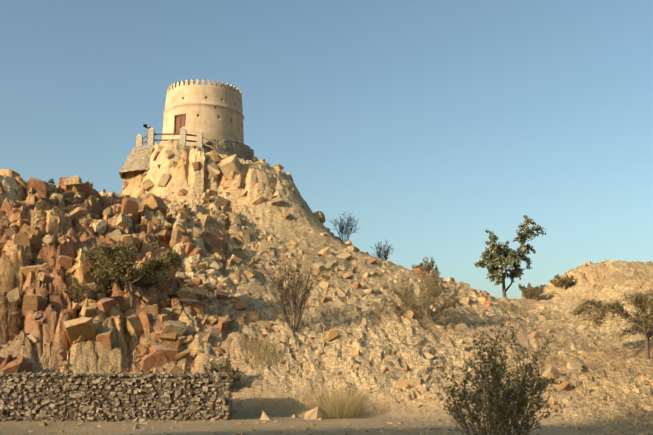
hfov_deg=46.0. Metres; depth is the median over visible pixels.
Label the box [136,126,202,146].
railing posts
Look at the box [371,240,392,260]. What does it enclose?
ridge shrub
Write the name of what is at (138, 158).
tower terrace
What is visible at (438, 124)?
sky
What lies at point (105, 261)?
acacia
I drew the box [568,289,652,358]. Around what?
acacia
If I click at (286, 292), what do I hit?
bare shrub
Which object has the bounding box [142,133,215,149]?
railing beams
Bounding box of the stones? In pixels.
[0,175,652,434]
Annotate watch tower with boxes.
[162,79,243,145]
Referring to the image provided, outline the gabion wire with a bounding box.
[6,374,232,421]
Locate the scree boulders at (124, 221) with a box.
[0,146,652,422]
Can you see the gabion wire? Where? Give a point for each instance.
(180, 397)
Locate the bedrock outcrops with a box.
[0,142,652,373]
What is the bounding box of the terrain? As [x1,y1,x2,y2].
[0,139,652,434]
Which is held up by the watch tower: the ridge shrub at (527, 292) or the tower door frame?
the tower door frame
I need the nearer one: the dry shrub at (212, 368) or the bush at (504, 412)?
the bush at (504, 412)
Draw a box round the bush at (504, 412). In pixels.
[431,303,570,434]
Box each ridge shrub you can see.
[327,212,359,241]
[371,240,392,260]
[412,257,438,275]
[518,283,545,299]
[548,273,574,288]
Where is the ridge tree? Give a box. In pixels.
[474,215,545,296]
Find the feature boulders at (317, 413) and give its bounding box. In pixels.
[260,211,539,419]
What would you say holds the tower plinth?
on the terrain
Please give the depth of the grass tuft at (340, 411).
32.94 m
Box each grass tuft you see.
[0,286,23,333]
[237,334,281,367]
[298,380,378,418]
[496,296,531,317]
[535,347,566,363]
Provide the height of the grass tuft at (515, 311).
1.813 m
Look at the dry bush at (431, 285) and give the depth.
43.61 m
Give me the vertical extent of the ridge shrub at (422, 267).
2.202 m
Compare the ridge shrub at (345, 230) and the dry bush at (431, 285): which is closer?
the dry bush at (431, 285)
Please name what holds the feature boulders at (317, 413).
on the terrain
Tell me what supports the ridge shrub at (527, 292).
on the terrain
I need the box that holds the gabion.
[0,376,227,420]
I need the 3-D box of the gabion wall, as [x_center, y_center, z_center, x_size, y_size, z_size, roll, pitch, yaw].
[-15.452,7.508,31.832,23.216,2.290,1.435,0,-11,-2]
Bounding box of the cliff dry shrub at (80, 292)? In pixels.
[61,277,110,303]
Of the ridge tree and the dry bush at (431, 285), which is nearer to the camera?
the dry bush at (431, 285)
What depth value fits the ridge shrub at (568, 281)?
60.40 m
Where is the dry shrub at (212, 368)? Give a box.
[201,357,242,383]
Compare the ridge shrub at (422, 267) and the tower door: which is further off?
the tower door
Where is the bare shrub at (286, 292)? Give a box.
[266,252,325,330]
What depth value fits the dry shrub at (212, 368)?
35.07 m
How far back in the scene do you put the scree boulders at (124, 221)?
44.72 m
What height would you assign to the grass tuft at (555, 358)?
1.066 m
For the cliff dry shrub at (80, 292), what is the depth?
37.25 m
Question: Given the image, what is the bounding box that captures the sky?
[0,0,652,298]
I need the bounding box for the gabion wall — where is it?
[0,371,233,421]
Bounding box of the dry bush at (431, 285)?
[376,268,468,322]
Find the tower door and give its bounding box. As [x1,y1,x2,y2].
[175,115,184,132]
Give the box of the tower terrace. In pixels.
[119,145,208,178]
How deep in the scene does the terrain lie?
39.32 m
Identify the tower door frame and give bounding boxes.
[174,113,185,132]
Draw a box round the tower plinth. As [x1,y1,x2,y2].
[203,138,253,160]
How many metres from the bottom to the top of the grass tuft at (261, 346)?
2.009 m
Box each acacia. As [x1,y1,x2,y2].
[76,241,182,309]
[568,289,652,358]

